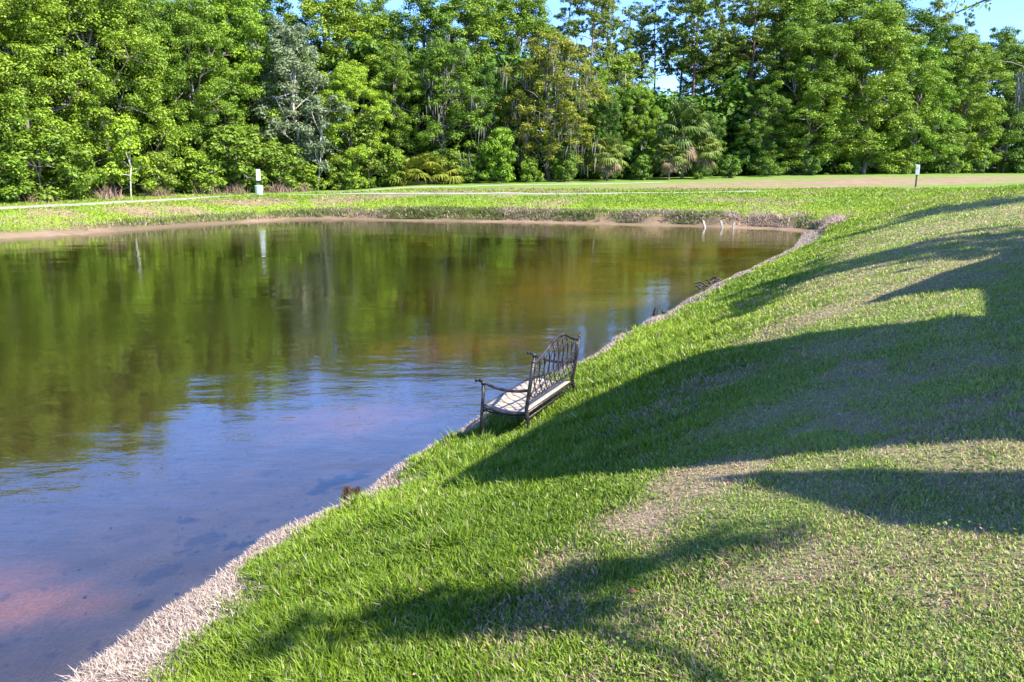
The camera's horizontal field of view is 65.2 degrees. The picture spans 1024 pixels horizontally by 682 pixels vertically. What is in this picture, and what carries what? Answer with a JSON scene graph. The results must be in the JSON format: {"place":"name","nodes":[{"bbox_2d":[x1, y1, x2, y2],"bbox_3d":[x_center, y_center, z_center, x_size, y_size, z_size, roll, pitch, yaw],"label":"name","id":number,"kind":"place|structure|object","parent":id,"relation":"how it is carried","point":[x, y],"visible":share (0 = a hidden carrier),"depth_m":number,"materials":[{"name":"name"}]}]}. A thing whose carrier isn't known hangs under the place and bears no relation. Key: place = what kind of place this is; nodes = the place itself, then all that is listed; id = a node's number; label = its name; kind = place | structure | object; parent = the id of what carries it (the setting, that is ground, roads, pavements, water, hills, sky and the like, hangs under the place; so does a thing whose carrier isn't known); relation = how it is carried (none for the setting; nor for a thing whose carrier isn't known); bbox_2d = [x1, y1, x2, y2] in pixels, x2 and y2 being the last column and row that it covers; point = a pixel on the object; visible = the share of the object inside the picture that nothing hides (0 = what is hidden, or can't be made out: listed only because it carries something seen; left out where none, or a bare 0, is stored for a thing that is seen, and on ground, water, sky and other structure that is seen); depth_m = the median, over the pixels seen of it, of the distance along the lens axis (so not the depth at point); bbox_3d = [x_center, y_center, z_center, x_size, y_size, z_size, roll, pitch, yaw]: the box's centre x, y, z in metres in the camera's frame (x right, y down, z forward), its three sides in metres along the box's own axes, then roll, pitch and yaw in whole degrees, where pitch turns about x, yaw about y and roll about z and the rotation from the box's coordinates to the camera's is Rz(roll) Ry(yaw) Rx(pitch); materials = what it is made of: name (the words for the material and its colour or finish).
{"place":"outdoors","nodes":[
{"label":"outdoors","id":0,"kind":"place"},
{"bbox_2d":[0,171,1023,681],"bbox_3d":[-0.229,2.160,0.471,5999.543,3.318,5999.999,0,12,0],"label":"ground","id":1,"kind":"structure","parent":0,"point":[64,463],"depth_m":8.93,"materials":[{"name":"soil"}]},
{"bbox_2d":[0,54,12,124],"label":"oak tree","id":2,"kind":"object","parent":1,"relation":"on","point":[3,64],"visible":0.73,"depth_m":43.66,"materials":[{"name":"green plant"}]},
{"bbox_2d":[0,147,30,202],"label":"shrub","id":3,"kind":"object","parent":1,"relation":"on","point":[16,170],"visible":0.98,"depth_m":43.73,"materials":[{"name":"green plant"}]},
{"bbox_2d":[0,0,63,170],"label":"oak tree","id":4,"kind":"object","parent":1,"relation":"on","point":[16,118],"visible":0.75,"depth_m":44.75,"materials":[{"name":"green plant"}]},
{"bbox_2d":[0,127,99,202],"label":"shrub","id":5,"kind":"object","parent":1,"relation":"on","point":[58,156],"visible":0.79,"depth_m":46.39,"materials":[{"name":"green plant"}]},
{"bbox_2d":[0,0,113,197],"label":"oak tree","id":6,"kind":"object","parent":1,"relation":"on","point":[25,9],"visible":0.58,"depth_m":46.92,"materials":[{"name":"green plant"}]},
{"bbox_2d":[9,1,126,176],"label":"woodland tree","id":7,"kind":"object","parent":1,"relation":"on","point":[97,61],"visible":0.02,"depth_m":53.49,"materials":[{"name":"green plant"}]},
{"bbox_2d":[0,0,145,195],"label":"oak tree","id":8,"kind":"object","parent":1,"relation":"on","point":[65,79],"visible":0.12,"depth_m":51.51,"materials":[{"name":"green plant"}]},
{"bbox_2d":[63,156,108,198],"bbox_3d":[-26.153,-9.927,48.956,2.851,3.022,3.410,-2,12,-9],"label":"shrub","id":9,"kind":"object","parent":1,"relation":"on","point":[77,190],"visible":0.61,"depth_m":48.82,"materials":[{"name":"green plant"}]},
{"bbox_2d":[75,185,134,199],"bbox_3d":[-25.305,-9.323,49.694,3.780,1.110,3.825,-10,16,-39],"label":"dead brush","id":10,"kind":"object","parent":1,"relation":"on","point":[105,194],"visible":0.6,"depth_m":49.61,"materials":[{"name":"beige plant"}]},
{"bbox_2d":[14,0,196,195],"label":"oak tree","id":11,"kind":"object","parent":1,"relation":"on","point":[146,43],"visible":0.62,"depth_m":52.28,"materials":[{"name":"green plant"}]},
{"bbox_2d":[103,114,152,197],"bbox_3d":[-24.803,-11.685,51.393,2.429,5.521,3.503,6,14,26],"label":"sapling","id":12,"kind":"object","parent":1,"relation":"on","point":[121,128],"visible":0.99,"depth_m":50.97,"materials":[{"name":"green plant"}]},
{"bbox_2d":[91,0,221,190],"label":"woodland tree","id":13,"kind":"object","parent":1,"relation":"on","point":[156,2],"depth_m":61.18,"materials":[{"name":"green plant"}]},
{"bbox_2d":[100,0,218,192],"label":"oak tree","id":14,"kind":"object","parent":1,"relation":"on","point":[147,24],"visible":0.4,"depth_m":57.30,"materials":[{"name":"green plant"}]},
{"bbox_2d":[136,151,184,195],"bbox_3d":[-23.986,-11.274,54.467,3.345,3.290,3.034,3,13,12],"label":"shrub","id":15,"kind":"object","parent":1,"relation":"on","point":[156,159],"visible":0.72,"depth_m":54.11,"materials":[{"name":"green plant"}]},
{"bbox_2d":[167,150,227,193],"bbox_3d":[-22.576,-12.227,58.348,4.344,3.500,3.632,5,13,21],"label":"shrub","id":16,"kind":"object","parent":1,"relation":"on","point":[198,158],"visible":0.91,"depth_m":57.76,"materials":[{"name":"green plant"}]},
{"bbox_2d":[141,0,259,190],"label":"oak tree","id":17,"kind":"object","parent":1,"relation":"on","point":[194,18],"visible":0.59,"depth_m":58.96,"materials":[{"name":"green plant"}]},
{"bbox_2d":[150,0,282,144],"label":"woodland tree","id":18,"kind":"object","parent":1,"relation":"on","point":[210,19],"visible":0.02,"depth_m":65.48,"materials":[{"name":"green plant"}]},
{"bbox_2d":[190,125,274,192],"bbox_3d":[-21.145,-13.698,61.136,6.017,5.436,6.634,0,12,-1],"label":"shrub","id":19,"kind":"object","parent":1,"relation":"on","point":[239,167],"visible":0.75,"depth_m":59.99,"materials":[{"name":"green plant"}]},
{"bbox_2d":[189,0,301,188],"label":"oak tree","id":20,"kind":"object","parent":1,"relation":"on","point":[251,29],"visible":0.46,"depth_m":64.13,"materials":[{"name":"green plant"}]},
{"bbox_2d":[243,141,308,191],"bbox_3d":[-18.356,-13.637,63.159,4.704,4.250,5.187,6,14,25],"label":"shrub","id":21,"kind":"object","parent":1,"relation":"on","point":[281,162],"visible":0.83,"depth_m":62.33,"materials":[{"name":"green plant"}]},
{"bbox_2d":[233,0,322,145],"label":"woodland tree","id":22,"kind":"object","parent":1,"relation":"on","point":[265,12],"visible":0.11,"depth_m":71.49,"materials":[{"name":"green plant"}]},
{"bbox_2d":[263,180,300,192],"bbox_3d":[-18.050,-11.975,61.784,3.825,1.048,3.780,9,15,36],"label":"dead brush","id":23,"kind":"object","parent":1,"relation":"on","point":[280,189],"visible":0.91,"depth_m":61.70,"materials":[{"name":"beige plant"}]},
{"bbox_2d":[246,15,353,177],"bbox_3d":[-17.693,-19.245,66.036,7.837,14.067,8.453,-8,15,-32],"label":"oak tree","id":24,"kind":"object","parent":1,"relation":"on","point":[287,35],"visible":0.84,"depth_m":64.56,"materials":[{"name":"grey plant"}]},
{"bbox_2d":[293,162,329,190],"bbox_3d":[-16.352,-13.348,65.233,2.909,2.578,2.432,-3,13,-15],"label":"shrub","id":25,"kind":"object","parent":1,"relation":"on","point":[311,169],"visible":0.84,"depth_m":64.64,"materials":[{"name":"green plant"}]},
{"bbox_2d":[297,92,332,190],"bbox_3d":[-15.889,-15.878,64.631,2.950,8.204,2.614,-11,16,-40],"label":"silver sapling","id":26,"kind":"object","parent":1,"relation":"on","point":[308,132],"visible":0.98,"depth_m":64.29,"materials":[{"name":"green plant"}]},
{"bbox_2d":[273,0,410,182],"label":"woodland tree","id":27,"kind":"object","parent":1,"relation":"on","point":[334,15],"visible":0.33,"depth_m":71.33,"materials":[{"name":"green plant"}]},
{"bbox_2d":[325,155,358,190],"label":"shrub","id":28,"kind":"object","parent":1,"relation":"on","point":[337,162],"visible":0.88,"depth_m":66.22,"materials":[{"name":"green plant"}]},
{"bbox_2d":[339,485,360,504],"bbox_3d":[-1.524,1.530,7.491,0.178,0.353,0.231,8,15,34],"label":"tree stump","id":29,"kind":"object","parent":1,"relation":"on","point":[346,489],"visible":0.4,"depth_m":7.46,"materials":[{"name":"brown wood"}]},
{"bbox_2d":[312,59,394,188],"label":"oak tree","id":30,"kind":"object","parent":1,"relation":"on","point":[351,79],"visible":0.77,"depth_m":66.42,"materials":[{"name":"green plant"}]},
{"bbox_2d":[345,108,386,187],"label":"young pine","id":31,"kind":"object","parent":1,"relation":"on","point":[366,118],"visible":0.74,"depth_m":67.09,"materials":[{"name":"green plant"}]},
{"bbox_2d":[326,0,426,177],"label":"woodland tree","id":32,"kind":"object","parent":1,"relation":"on","point":[376,7],"visible":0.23,"depth_m":74.76,"materials":[{"name":"green plant"}]},
{"bbox_2d":[0,182,760,208],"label":"footpath","id":33,"kind":"structure","parent":1,"relation":"on","point":[111,202],"depth_m":53.80,"materials":[{"name":"grey concrete"}]},
{"bbox_2d":[367,142,406,186],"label":"shrub","id":34,"kind":"object","parent":1,"relation":"on","point":[396,155],"visible":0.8,"depth_m":68.82,"materials":[{"name":"green plant"}]},
{"bbox_2d":[364,39,432,185],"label":"oak tree","id":35,"kind":"object","parent":1,"relation":"on","point":[397,71],"visible":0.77,"depth_m":71.02,"materials":[{"name":"green plant"}]},
{"bbox_2d":[386,156,441,185],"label":"palmetto","id":36,"kind":"object","parent":1,"relation":"on","point":[413,162],"visible":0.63,"depth_m":68.56,"materials":[{"name":"green plant"}]},
{"bbox_2d":[363,0,483,172],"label":"woodland tree","id":37,"kind":"object","parent":1,"relation":"on","point":[426,10],"visible":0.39,"depth_m":74.71,"materials":[{"name":"green plant"}]},
{"bbox_2d":[396,153,466,185],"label":"palmetto","id":38,"kind":"object","parent":1,"relation":"on","point":[432,162],"visible":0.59,"depth_m":69.27,"materials":[{"name":"green plant"}]},
{"bbox_2d":[393,33,497,170],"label":"oak tree","id":39,"kind":"object","parent":1,"relation":"on","point":[433,133],"visible":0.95,"depth_m":70.79,"materials":[{"name":"green plant"}]},
{"bbox_2d":[78,229,819,678],"bbox_3d":[6.175,-1.673,21.452,1.520,0.423,38.217,6,14,26],"label":"dead grass fringe","id":40,"kind":"object","parent":1,"relation":"on","point":[806,237],"visible":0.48,"depth_m":6.57,"materials":[{"name":"beige gravel"}]},
{"bbox_2d":[434,148,468,183],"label":"shrub","id":41,"kind":"object","parent":1,"relation":"on","point":[454,158],"visible":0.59,"depth_m":70.31,"materials":[{"name":"green plant"}]},
{"bbox_2d":[70,204,846,232],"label":"bank grass","id":42,"kind":"structure","parent":1,"relation":"on","point":[440,211],"depth_m":45.44,"materials":[{"name":"green plant"}]},
{"bbox_2d":[419,0,516,143],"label":"woodland tree","id":43,"kind":"object","parent":1,"relation":"on","point":[474,16],"visible":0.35,"depth_m":77.49,"materials":[{"name":"green plant"}]},
{"bbox_2d":[459,153,482,182],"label":"shrub","id":44,"kind":"object","parent":1,"relation":"on","point":[473,169],"visible":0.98,"depth_m":71.24,"materials":[{"name":"green plant"}]},
{"bbox_2d":[456,60,522,181],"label":"oak tree","id":45,"kind":"object","parent":1,"relation":"on","point":[491,75],"visible":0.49,"depth_m":73.30,"materials":[{"name":"green plant"}]},
{"bbox_2d":[480,127,518,182],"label":"round bush","id":46,"kind":"object","parent":1,"relation":"on","point":[500,140],"visible":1,"depth_m":70.64,"materials":[{"name":"green plant"}]},
{"bbox_2d":[0,183,1023,681],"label":"grass","id":47,"kind":"structure","parent":1,"relation":"on","point":[460,505],"depth_m":4.79,"materials":[{"name":"green plant"}]},
{"bbox_2d":[0,0,1023,193],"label":"deep woods","id":48,"kind":"object","parent":1,"relation":"on","point":[728,107],"visible":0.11,"depth_m":80.66,"materials":[{"name":"green plant"}]},
{"bbox_2d":[469,0,572,137],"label":"woodland tree","id":49,"kind":"object","parent":1,"relation":"on","point":[506,7],"visible":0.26,"depth_m":79.90,"materials":[{"name":"green plant"}]},
{"bbox_2d":[475,333,580,435],"bbox_3d":[0.217,0.486,9.091,0.718,1.217,1.452,6,13,24],"label":"garden bench","id":50,"kind":"object","parent":1,"relation":"on","point":[531,393],"visible":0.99,"depth_m":8.79,"materials":[{"name":"metal"}]},
{"bbox_2d":[519,155,543,182],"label":"shrub","id":51,"kind":"object","parent":1,"relation":"on","point":[526,176],"visible":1,"depth_m":72.61,"materials":[{"name":"green plant"}]},
{"bbox_2d":[512,0,560,123],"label":"pine tree","id":52,"kind":"object","parent":1,"relation":"on","point":[524,35],"visible":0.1,"depth_m":82.97,"materials":[{"name":"green plant"}]},
{"bbox_2d":[67,225,1021,681],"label":"leaf litter","id":53,"kind":"object","parent":1,"relation":"on","point":[603,553],"visible":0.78,"depth_m":3.92,"materials":[{"name":"brown plant"}]},
{"bbox_2d":[493,29,612,180],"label":"oak tree","id":54,"kind":"object","parent":1,"relation":"on","point":[539,61],"visible":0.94,"depth_m":72.84,"materials":[{"name":"green plant"}]},
{"bbox_2d":[548,149,581,181],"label":"shrub","id":55,"kind":"object","parent":1,"relation":"on","point":[571,159],"visible":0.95,"depth_m":73.42,"materials":[{"name":"green plant"}]},
{"bbox_2d":[546,0,590,79],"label":"pine tree","id":56,"kind":"object","parent":1,"relation":"on","point":[572,23],"visible":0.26,"depth_m":85.95,"materials":[{"name":"green plant"}]},
{"bbox_2d":[555,56,630,150],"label":"woodland tree","id":57,"kind":"object","parent":1,"relation":"on","point":[603,79],"visible":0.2,"depth_m":81.92,"materials":[{"name":"green plant"}]},
{"bbox_2d":[167,239,1022,681],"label":"weeds","id":58,"kind":"object","parent":1,"relation":"on","point":[815,531],"visible":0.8,"depth_m":3.11,"materials":[{"name":"green plant"}]},
{"bbox_2d":[560,0,629,62],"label":"pine tree","id":59,"kind":"object","parent":1,"relation":"on","point":[594,15],"visible":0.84,"depth_m":85.46,"materials":[{"name":"green plant"}]},
{"bbox_2d":[577,0,626,84],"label":"pine tree","id":60,"kind":"object","parent":1,"relation":"on","point":[617,23],"visible":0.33,"depth_m":89.59,"materials":[{"name":"green plant"}]},
{"bbox_2d":[585,136,629,180],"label":"palm tree","id":61,"kind":"object","parent":1,"relation":"on","point":[609,145],"visible":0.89,"depth_m":74.22,"materials":[{"name":"green plant"}]},
{"bbox_2d":[588,91,630,179],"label":"oak tree","id":62,"kind":"object","parent":1,"relation":"on","point":[606,118],"visible":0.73,"depth_m":77.59,"materials":[{"name":"green plant"}]},
{"bbox_2d":[604,0,653,85],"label":"pine tree","id":63,"kind":"object","parent":1,"relation":"on","point":[626,42],"visible":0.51,"depth_m":90.20,"materials":[{"name":"green plant"}]},
{"bbox_2d":[591,48,668,148],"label":"woodland tree","id":64,"kind":"object","parent":1,"relation":"on","point":[620,68],"visible":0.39,"depth_m":85.67,"materials":[{"name":"green plant"}]},
{"bbox_2d":[629,154,653,179],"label":"shrub","id":65,"kind":"object","parent":1,"relation":"on","point":[647,168],"visible":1,"depth_m":76.87,"materials":[{"name":"green plant"}]},
{"bbox_2d":[625,8,657,80],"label":"pine tree","id":66,"kind":"object","parent":1,"relation":"on","point":[640,47],"visible":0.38,"depth_m":95.78,"materials":[{"name":"green plant"}]},
{"bbox_2d":[622,83,663,178],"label":"oak tree","id":67,"kind":"object","parent":1,"relation":"on","point":[643,98],"visible":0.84,"depth_m":80.52,"materials":[{"name":"green plant"}]},
{"bbox_2d":[628,0,682,95],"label":"pine tree","id":68,"kind":"object","parent":1,"relation":"on","point":[668,68],"visible":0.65,"depth_m":93.41,"materials":[{"name":"green plant"}]},
{"bbox_2d":[653,138,688,179],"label":"palm tree","id":69,"kind":"object","parent":1,"relation":"on","point":[662,146],"visible":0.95,"depth_m":76.32,"materials":[{"name":"green plant"}]},
{"bbox_2d":[654,0,711,99],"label":"pine tree","id":70,"kind":"object","parent":1,"relation":"on","point":[666,48],"visible":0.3,"depth_m":91.84,"materials":[{"name":"green plant"}]},
{"bbox_2d":[652,99,714,178],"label":"palm tree","id":71,"kind":"object","parent":1,"relation":"on","point":[685,116],"visible":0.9,"depth_m":76.78,"materials":[{"name":"green plant"}]},
{"bbox_2d":[654,0,738,140],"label":"pine tree","id":72,"kind":"object","parent":1,"relation":"on","point":[694,52],"visible":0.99,"depth_m":87.17,"materials":[{"name":"green plant"}]},
{"bbox_2d":[691,163,707,178],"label":"shrub","id":73,"kind":"object","parent":1,"relation":"on","point":[697,175],"visible":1,"depth_m":77.69,"materials":[{"name":"green plant"}]},
{"bbox_2d":[684,133,722,178],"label":"palm tree","id":74,"kind":"object","parent":1,"relation":"on","point":[710,143],"visible":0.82,"depth_m":77.56,"materials":[{"name":"green plant"}]},
{"bbox_2d":[670,45,745,145],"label":"woodland tree","id":75,"kind":"object","parent":1,"relation":"on","point":[699,76],"visible":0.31,"depth_m":90.64,"materials":[{"name":"green plant"}]},
{"bbox_2d":[695,112,727,176],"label":"oak tree","id":76,"kind":"object","parent":1,"relation":"on","point":[711,119],"visible":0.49,"depth_m":82.64,"materials":[{"name":"green plant"}]},
{"bbox_2d":[699,0,748,85],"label":"pine tree","id":77,"kind":"object","parent":1,"relation":"on","point":[722,19],"visible":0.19,"depth_m":96.51,"materials":[{"name":"green plant"}]},
{"bbox_2d":[717,154,742,177],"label":"shrub","id":78,"kind":"object","parent":1,"relation":"on","point":[735,161],"visible":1,"depth_m":79.49,"materials":[{"name":"green plant"}]},
{"bbox_2d":[698,29,771,154],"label":"woodland tree","id":79,"kind":"object","parent":1,"relation":"on","point":[719,88],"visible":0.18,"depth_m":90.71,"materials":[{"name":"green plant"}]},
{"bbox_2d":[703,0,795,172],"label":"pine tree","id":80,"kind":"object","parent":1,"relation":"on","point":[746,43],"visible":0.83,"depth_m":87.99,"materials":[{"name":"green plant"}]},
{"bbox_2d":[733,84,798,175],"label":"oak tree","id":81,"kind":"object","parent":1,"relation":"on","point":[769,90],"visible":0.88,"depth_m":84.35,"materials":[{"name":"green plant"}]},
{"bbox_2d":[755,156,778,176],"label":"shrub","id":82,"kind":"object","parent":1,"relation":"on","point":[767,162],"visible":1,"depth_m":81.18,"materials":[{"name":"green plant"}]},
{"bbox_2d":[708,0,850,143],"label":"woodland tree","id":83,"kind":"object","parent":1,"relation":"on","point":[798,11],"visible":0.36,"depth_m":89.68,"materials":[{"name":"green plant"}]},
{"bbox_2d":[801,154,820,174],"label":"shrub","id":84,"kind":"object","parent":1,"relation":"on","point":[813,166],"visible":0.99,"depth_m":84.02,"materials":[{"name":"green plant"}]},
{"bbox_2d":[759,14,876,175],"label":"oak tree","id":85,"kind":"object","parent":1,"relation":"on","point":[829,42],"visible":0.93,"depth_m":84.25,"materials":[{"name":"green plant"}]},
{"bbox_2d":[767,0,937,173],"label":"woodland tree","id":86,"kind":"object","parent":1,"relation":"on","point":[843,6],"visible":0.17,"depth_m":91.45,"materials":[{"name":"green plant"}]},
{"bbox_2d":[844,158,861,174],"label":"shrub","id":87,"kind":"object","parent":1,"relation":"on","point":[852,171],"visible":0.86,"depth_m":87.65,"materials":[{"name":"green plant"}]},
{"bbox_2d":[791,0,946,174],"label":"oak tree","id":88,"kind":"object","parent":1,"relation":"on","point":[875,55],"visible":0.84,"depth_m":85.97,"materials":[{"name":"green plant"}]},
{"bbox_2d":[888,147,921,173],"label":"shrub","id":89,"kind":"object","parent":1,"relation":"on","point":[905,151],"visible":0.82,"depth_m":91.49,"materials":[{"name":"green plant"}]},
{"bbox_2d":[850,0,968,150],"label":"woodland tree","id":90,"kind":"object","parent":1,"relation":"on","point":[925,17],"visible":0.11,"depth_m":98.25,"materials":[{"name":"green plant"}]},
{"bbox_2d":[869,45,968,173],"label":"oak tree","id":91,"kind":"object","parent":1,"relation":"on","point":[919,93],"visible":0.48,"depth_m":91.86,"materials":[{"name":"green plant"}]},
{"bbox_2d":[921,0,962,65],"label":"pine tree","id":92,"kind":"object","parent":1,"relation":"on","point":[938,5],"visible":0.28,"depth_m":116.22,"materials":[{"name":"green plant"}]},
{"bbox_2d":[929,133,966,173],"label":"shrub","id":93,"kind":"object","parent":1,"relation":"on","point":[941,166],"visible":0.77,"depth_m":95.05,"materials":[{"name":"green plant"}]},
{"bbox_2d":[909,20,993,142],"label":"woodland tree","id":94,"kind":"object","parent":1,"relation":"on","point":[958,29],"visible":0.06,"depth_m":106.14,"materials":[{"name":"green plant"}]},
{"bbox_2d":[909,33,1016,173],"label":"oak tree","id":95,"kind":"object","parent":1,"relation":"on","point":[977,67],"visible":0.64,"depth_m":96.68,"materials":[{"name":"green plant"}]},
{"bbox_2d":[977,127,997,173],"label":"sapling","id":96,"kind":"object","parent":1,"relation":"on","point":[985,145],"visible":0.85,"depth_m":98.00,"materials":[{"name":"green plant"}]},
{"bbox_2d":[959,25,1023,150],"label":"woodland tree","id":97,"kind":"object","parent":1,"relation":"on","point":[1005,35],"visible":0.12,"depth_m":113.10,"materials":[{"name":"green plant"}]},
{"bbox_2d":[964,42,1023,172],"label":"oak tree","id":98,"kind":"object","parent":1,"relation":"on","point":[1015,118],"visible":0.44,"depth_m":103.39,"materials":[{"name":"green plant"}]},
{"bbox_2d":[1000,148,1023,172],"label":"shrub","id":99,"kind":"object","parent":1,"relation":"on","point":[1020,162],"visible":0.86,"depth_m":103.67,"materials":[{"name":"green plant"}]},
{"bbox_2d":[148,0,1023,144],"label":"sky","id":100,"kind":"structure","parent":0,"point":[1002,13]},
{"bbox_2d":[949,0,1023,111],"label":"oak bough","id":101,"kind":"object","parent":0,"point":[996,57],"visible":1,"depth_m":14.01,"materials":[{"name":"grey plant"}]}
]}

